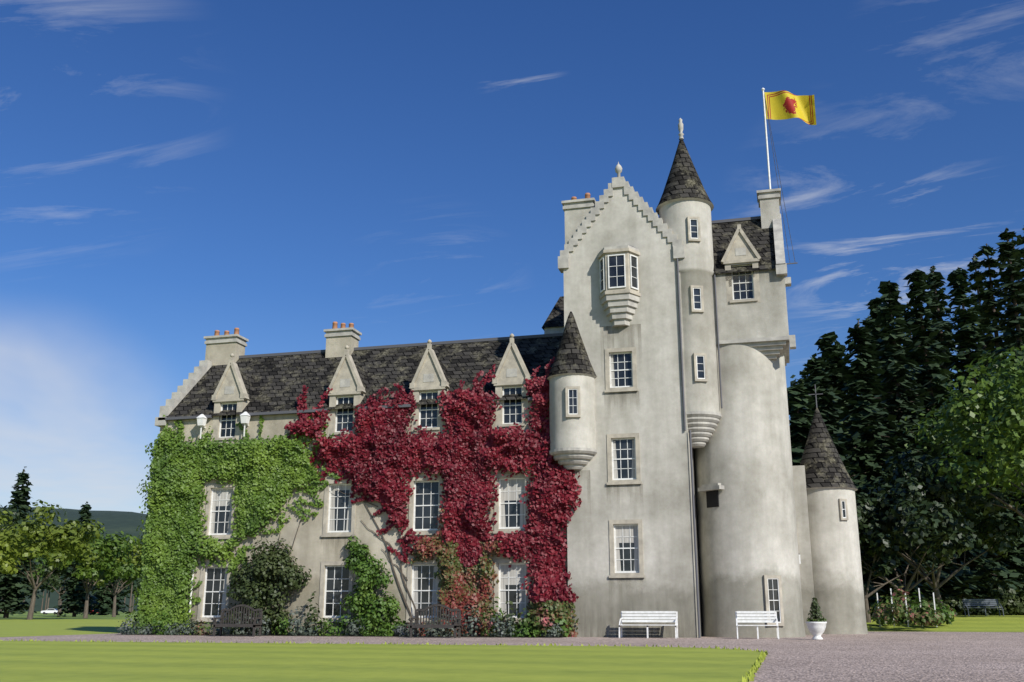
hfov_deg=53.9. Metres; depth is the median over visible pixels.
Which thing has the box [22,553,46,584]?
broadleaf tree
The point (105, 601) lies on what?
conifer tree
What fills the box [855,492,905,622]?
broadleaf tree
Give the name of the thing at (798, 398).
conifer tree
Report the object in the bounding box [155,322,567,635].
castle wing
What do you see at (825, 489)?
small castle tower
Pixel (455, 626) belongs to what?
dark bench
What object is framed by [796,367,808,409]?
conifer tree
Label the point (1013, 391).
broadleaf tree
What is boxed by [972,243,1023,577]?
conifer tree
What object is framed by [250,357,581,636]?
ivy
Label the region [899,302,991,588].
conifer tree
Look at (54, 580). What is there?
broadleaf tree
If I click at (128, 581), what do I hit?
broadleaf tree
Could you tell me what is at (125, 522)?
hills
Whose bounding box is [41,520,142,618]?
broadleaf tree
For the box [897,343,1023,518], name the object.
broadleaf tree
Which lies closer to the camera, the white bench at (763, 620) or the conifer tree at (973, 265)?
the white bench at (763, 620)
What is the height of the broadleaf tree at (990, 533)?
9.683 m
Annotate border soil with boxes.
[122,634,561,637]
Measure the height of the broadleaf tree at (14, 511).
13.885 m
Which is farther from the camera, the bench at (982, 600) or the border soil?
the bench at (982, 600)
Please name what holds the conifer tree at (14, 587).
on the ground at (40, 615)
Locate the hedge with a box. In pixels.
[932,578,1023,614]
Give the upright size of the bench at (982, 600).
0.892 m
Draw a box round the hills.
[0,507,148,611]
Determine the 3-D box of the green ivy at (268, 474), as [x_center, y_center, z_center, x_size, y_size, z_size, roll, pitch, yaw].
[-10.926,7.283,40.763,9.202,8.946,1.876,-4,-16,14]
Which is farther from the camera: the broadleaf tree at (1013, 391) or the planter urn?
the broadleaf tree at (1013, 391)
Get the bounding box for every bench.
[212,604,262,636]
[409,604,460,637]
[619,611,677,638]
[735,611,778,638]
[962,599,1003,615]
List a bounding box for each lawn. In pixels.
[0,619,137,636]
[0,639,767,681]
[866,615,1023,631]
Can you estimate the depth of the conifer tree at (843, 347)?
105.94 m
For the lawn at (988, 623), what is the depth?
48.98 m
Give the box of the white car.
[41,609,57,613]
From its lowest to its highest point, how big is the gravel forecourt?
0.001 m
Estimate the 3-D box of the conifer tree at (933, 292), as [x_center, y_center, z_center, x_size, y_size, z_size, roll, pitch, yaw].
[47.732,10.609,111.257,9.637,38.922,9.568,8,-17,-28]
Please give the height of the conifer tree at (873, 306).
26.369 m
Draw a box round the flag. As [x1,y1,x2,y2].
[764,90,815,124]
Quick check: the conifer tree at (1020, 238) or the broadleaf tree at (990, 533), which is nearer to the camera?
the broadleaf tree at (990, 533)
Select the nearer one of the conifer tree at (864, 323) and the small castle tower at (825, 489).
the small castle tower at (825, 489)
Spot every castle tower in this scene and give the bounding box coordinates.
[542,118,805,637]
[792,384,867,634]
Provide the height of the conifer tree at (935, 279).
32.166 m
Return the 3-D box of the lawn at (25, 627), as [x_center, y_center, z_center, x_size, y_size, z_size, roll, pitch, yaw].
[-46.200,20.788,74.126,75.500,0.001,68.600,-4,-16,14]
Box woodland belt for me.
[0,552,142,612]
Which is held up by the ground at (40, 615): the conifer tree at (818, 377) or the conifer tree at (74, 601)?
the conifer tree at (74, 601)
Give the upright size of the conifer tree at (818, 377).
17.176 m
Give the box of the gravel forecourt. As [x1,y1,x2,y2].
[0,631,1023,681]
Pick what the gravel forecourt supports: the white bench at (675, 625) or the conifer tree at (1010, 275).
the white bench at (675, 625)
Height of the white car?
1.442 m
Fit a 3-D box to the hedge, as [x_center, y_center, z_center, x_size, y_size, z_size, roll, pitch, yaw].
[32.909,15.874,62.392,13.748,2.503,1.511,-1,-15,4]
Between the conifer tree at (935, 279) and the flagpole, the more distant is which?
the conifer tree at (935, 279)
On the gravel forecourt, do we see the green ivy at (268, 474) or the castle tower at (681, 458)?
the castle tower at (681, 458)
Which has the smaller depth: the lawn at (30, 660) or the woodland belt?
the lawn at (30, 660)
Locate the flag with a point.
(782, 104)
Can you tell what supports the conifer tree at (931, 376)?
on the lawn at (988, 623)
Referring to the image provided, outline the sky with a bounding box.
[0,0,1023,513]
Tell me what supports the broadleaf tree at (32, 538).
on the lawn at (25, 627)
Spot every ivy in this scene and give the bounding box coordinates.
[125,414,342,633]
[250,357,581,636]
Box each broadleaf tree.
[0,499,104,619]
[0,504,27,563]
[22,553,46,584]
[28,560,72,615]
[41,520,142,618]
[89,537,145,616]
[855,455,981,603]
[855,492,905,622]
[862,449,1023,605]
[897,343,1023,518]
[986,343,1023,487]
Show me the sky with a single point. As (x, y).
(174, 173)
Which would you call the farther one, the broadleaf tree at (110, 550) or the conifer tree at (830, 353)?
the broadleaf tree at (110, 550)
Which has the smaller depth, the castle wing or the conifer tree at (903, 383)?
the castle wing
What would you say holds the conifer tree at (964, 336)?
on the lawn at (988, 623)
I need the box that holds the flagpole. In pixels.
[761,88,797,263]
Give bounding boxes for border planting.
[116,535,571,636]
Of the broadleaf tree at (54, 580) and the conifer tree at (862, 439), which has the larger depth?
the broadleaf tree at (54, 580)
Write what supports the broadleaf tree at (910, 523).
on the lawn at (988, 623)
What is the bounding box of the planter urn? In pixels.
[806,597,826,639]
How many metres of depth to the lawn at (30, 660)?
17.44 m
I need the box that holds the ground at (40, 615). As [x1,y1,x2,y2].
[0,611,903,636]
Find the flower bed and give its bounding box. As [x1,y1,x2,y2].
[868,579,955,626]
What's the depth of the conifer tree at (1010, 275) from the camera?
83.33 m
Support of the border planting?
on the border soil
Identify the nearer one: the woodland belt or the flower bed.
the flower bed
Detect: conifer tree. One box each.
[0,469,44,617]
[54,502,99,616]
[78,540,131,614]
[787,375,871,619]
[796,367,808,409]
[799,353,885,614]
[814,331,920,598]
[831,318,943,602]
[834,341,848,402]
[859,316,878,408]
[866,297,980,568]
[869,280,981,602]
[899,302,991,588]
[903,269,1022,612]
[923,265,1022,590]
[924,268,957,405]
[943,267,1023,604]
[967,254,995,421]
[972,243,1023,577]
[991,228,1023,589]
[1006,240,1022,476]
[1015,228,1023,560]
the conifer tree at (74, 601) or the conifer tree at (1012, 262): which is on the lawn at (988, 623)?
the conifer tree at (1012, 262)
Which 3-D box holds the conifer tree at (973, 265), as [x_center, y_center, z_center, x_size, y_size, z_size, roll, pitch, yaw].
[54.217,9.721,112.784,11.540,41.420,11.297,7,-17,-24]
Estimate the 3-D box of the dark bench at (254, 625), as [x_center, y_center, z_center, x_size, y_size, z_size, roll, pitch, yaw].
[-10.001,10.163,36.634,1.710,1.130,0.635,-4,-16,14]

